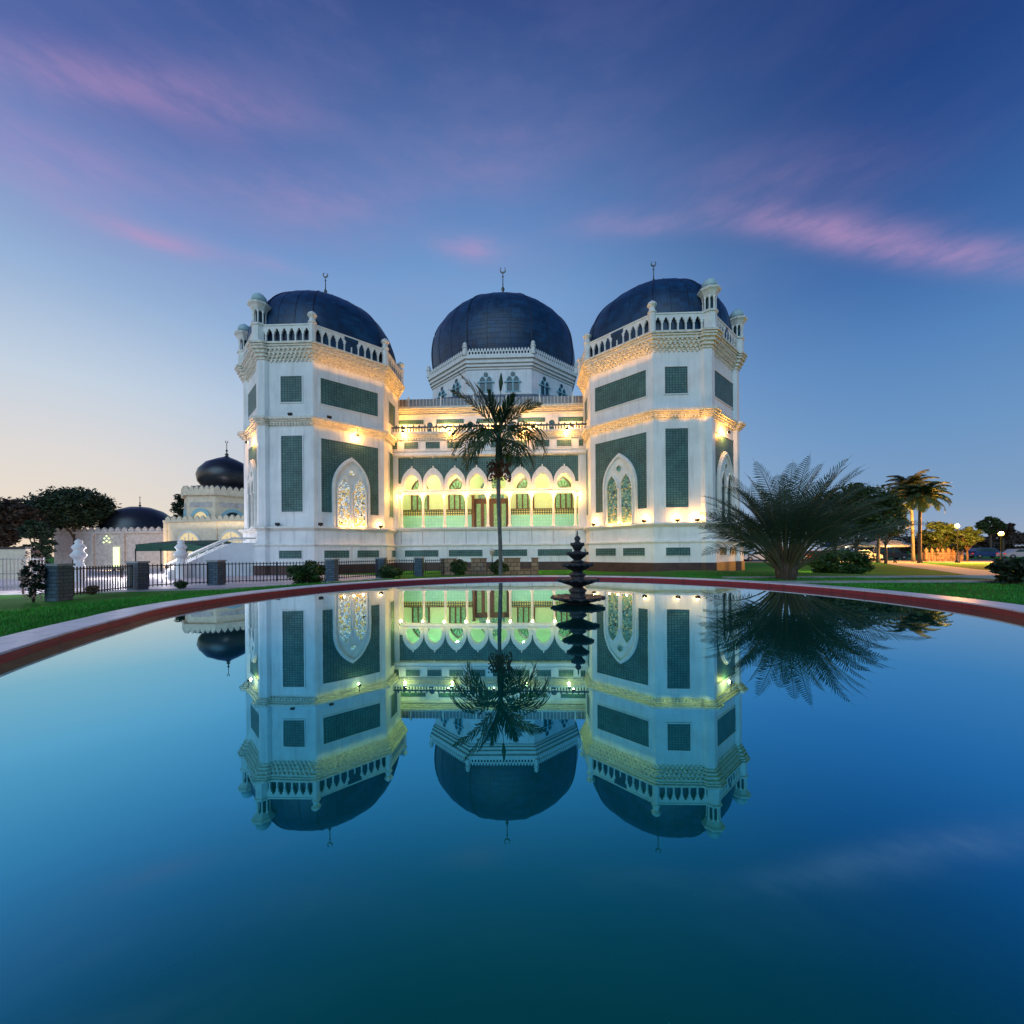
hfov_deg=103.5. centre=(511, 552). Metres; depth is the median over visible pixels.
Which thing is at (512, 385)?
drum window
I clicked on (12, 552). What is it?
garden wall
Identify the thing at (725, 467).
window
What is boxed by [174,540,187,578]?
gate pillar
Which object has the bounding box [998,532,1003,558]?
street lamp
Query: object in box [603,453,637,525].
window
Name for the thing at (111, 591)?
pavement
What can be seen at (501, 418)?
areca palm
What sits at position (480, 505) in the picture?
door
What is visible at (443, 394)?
drum window
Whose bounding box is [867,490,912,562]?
coconut palm
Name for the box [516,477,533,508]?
veranda window
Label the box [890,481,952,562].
coconut palm
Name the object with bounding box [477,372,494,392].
drum window
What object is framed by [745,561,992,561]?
pavement
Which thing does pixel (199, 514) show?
drum window
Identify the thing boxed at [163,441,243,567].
tomb building
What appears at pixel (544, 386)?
drum window
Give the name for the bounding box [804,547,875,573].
bush
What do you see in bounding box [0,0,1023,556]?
sky
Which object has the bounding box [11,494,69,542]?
round crowned tree
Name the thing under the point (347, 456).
mosque
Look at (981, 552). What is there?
parked car
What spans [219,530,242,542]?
window
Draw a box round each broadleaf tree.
[808,491,869,560]
[819,482,906,567]
[871,508,912,563]
[916,521,958,551]
[953,526,984,560]
[974,516,1006,547]
[993,521,1016,551]
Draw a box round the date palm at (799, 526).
[698,452,928,579]
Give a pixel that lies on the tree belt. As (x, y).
(1011, 542)
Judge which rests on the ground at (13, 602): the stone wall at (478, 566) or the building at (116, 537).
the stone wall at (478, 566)
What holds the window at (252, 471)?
in the mosque
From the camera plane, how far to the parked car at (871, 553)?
56.03 m
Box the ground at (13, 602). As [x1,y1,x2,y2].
[0,550,1023,634]
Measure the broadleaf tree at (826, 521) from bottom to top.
7.292 m
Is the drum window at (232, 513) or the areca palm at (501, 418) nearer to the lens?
the areca palm at (501, 418)
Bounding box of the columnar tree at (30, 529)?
[16,519,58,563]
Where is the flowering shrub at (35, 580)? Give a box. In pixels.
[17,550,46,601]
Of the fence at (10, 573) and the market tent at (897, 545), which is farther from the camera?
the market tent at (897, 545)
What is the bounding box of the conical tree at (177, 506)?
[169,494,183,517]
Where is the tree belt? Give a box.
[843,530,1023,554]
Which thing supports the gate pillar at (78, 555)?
on the yard paving
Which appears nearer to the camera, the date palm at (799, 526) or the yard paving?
the date palm at (799, 526)
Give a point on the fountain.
(577, 566)
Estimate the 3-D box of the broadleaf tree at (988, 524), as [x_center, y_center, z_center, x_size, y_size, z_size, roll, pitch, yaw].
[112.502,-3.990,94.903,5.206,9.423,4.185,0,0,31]
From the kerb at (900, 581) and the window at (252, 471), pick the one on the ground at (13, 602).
the kerb at (900, 581)
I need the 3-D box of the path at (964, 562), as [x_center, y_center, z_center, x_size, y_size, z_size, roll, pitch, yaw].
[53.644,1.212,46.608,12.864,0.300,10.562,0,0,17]
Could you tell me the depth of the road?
56.27 m
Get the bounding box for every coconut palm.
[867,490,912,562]
[885,469,945,561]
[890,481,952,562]
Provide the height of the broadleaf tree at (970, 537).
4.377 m
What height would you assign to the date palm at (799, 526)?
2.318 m
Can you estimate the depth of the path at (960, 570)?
31.04 m
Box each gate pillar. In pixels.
[69,539,87,580]
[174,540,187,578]
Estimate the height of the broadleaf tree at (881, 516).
7.387 m
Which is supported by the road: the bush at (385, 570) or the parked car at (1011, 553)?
the parked car at (1011, 553)
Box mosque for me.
[164,262,747,577]
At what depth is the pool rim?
3.69 m
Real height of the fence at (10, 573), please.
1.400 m
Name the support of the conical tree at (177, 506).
on the ground at (13, 602)
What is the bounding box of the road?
[752,559,1009,560]
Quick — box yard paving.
[0,567,391,591]
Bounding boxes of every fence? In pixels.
[0,557,44,589]
[44,557,443,601]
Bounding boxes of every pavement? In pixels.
[0,586,263,594]
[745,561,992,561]
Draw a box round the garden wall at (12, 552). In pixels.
[0,547,32,578]
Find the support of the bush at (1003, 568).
on the ground at (13, 602)
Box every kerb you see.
[722,575,995,578]
[769,580,1003,582]
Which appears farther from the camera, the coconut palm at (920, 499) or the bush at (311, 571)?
the coconut palm at (920, 499)
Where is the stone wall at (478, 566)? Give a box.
[440,558,538,574]
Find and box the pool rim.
[0,575,1023,664]
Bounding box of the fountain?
[550,530,605,603]
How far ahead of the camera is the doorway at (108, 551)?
51.45 m
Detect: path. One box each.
[881,562,998,574]
[937,562,991,562]
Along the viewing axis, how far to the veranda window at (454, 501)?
38.10 m
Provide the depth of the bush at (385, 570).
24.16 m
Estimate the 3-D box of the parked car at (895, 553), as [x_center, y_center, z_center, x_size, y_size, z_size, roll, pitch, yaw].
[56.060,0.207,60.000,4.324,1.655,1.750,0,0,12]
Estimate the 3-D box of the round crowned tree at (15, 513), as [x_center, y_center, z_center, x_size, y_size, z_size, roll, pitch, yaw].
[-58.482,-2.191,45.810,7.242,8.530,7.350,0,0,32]
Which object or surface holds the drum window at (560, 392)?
in the mosque
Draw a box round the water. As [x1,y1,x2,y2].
[0,579,1023,1023]
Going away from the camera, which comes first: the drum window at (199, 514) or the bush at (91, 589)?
the bush at (91, 589)
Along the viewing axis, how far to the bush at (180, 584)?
17.75 m
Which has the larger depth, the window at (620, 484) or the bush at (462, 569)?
the window at (620, 484)
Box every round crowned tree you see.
[0,496,46,546]
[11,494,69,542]
[27,486,121,562]
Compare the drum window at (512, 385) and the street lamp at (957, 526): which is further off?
the drum window at (512, 385)
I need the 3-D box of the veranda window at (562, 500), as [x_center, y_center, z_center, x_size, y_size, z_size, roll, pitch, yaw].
[4.774,-5.648,37.725,1.700,2.980,0.102,0,0,2]
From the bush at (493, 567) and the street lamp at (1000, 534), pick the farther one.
the street lamp at (1000, 534)
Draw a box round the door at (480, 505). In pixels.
[474,498,507,526]
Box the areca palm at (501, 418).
[445,372,550,574]
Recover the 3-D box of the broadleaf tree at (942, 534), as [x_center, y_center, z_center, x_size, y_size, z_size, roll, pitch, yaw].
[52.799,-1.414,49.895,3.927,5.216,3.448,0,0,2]
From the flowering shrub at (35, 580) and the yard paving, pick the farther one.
the yard paving
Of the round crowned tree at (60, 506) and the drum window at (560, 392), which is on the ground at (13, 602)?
the round crowned tree at (60, 506)
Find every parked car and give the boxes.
[744,551,766,560]
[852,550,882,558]
[871,548,910,559]
[968,548,999,557]
[996,549,1023,558]
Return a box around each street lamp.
[954,524,959,562]
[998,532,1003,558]
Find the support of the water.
in the pool rim
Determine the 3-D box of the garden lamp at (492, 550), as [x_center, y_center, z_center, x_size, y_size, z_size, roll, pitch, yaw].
[-1.356,0.611,27.600,0.370,1.800,0.370,0,0,-20]
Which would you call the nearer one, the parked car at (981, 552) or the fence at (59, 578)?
the fence at (59, 578)
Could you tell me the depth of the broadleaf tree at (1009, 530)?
97.25 m
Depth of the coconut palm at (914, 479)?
48.83 m
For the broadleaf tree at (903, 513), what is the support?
on the ground at (13, 602)
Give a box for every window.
[177,530,199,555]
[194,512,205,516]
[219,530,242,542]
[227,512,237,516]
[247,459,256,528]
[332,458,370,527]
[411,480,428,509]
[437,387,445,397]
[448,478,464,508]
[452,379,460,396]
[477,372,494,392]
[504,372,521,391]
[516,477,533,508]
[539,377,550,394]
[555,476,571,507]
[556,384,567,395]
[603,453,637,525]
[716,451,734,523]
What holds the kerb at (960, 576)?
on the ground at (13, 602)
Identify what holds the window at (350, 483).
in the mosque
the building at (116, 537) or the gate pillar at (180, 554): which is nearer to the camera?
the gate pillar at (180, 554)
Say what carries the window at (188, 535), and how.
in the tomb building at (214, 505)
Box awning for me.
[135,540,231,570]
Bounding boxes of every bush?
[85,585,97,594]
[173,580,188,588]
[285,560,326,584]
[376,564,403,577]
[449,559,468,575]
[489,559,509,574]
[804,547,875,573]
[984,556,1023,583]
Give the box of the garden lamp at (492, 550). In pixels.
[490,548,494,562]
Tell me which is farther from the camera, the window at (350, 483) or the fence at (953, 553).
the fence at (953, 553)
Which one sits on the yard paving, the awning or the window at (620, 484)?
the awning
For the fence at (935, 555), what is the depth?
49.56 m
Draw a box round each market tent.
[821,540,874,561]
[861,540,910,549]
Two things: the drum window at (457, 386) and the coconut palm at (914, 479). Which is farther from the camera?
the drum window at (457, 386)
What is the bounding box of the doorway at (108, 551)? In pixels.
[98,535,118,566]
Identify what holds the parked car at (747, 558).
on the pavement at (905, 561)
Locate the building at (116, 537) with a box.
[53,496,171,567]
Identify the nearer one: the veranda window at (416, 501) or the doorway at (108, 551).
the veranda window at (416, 501)

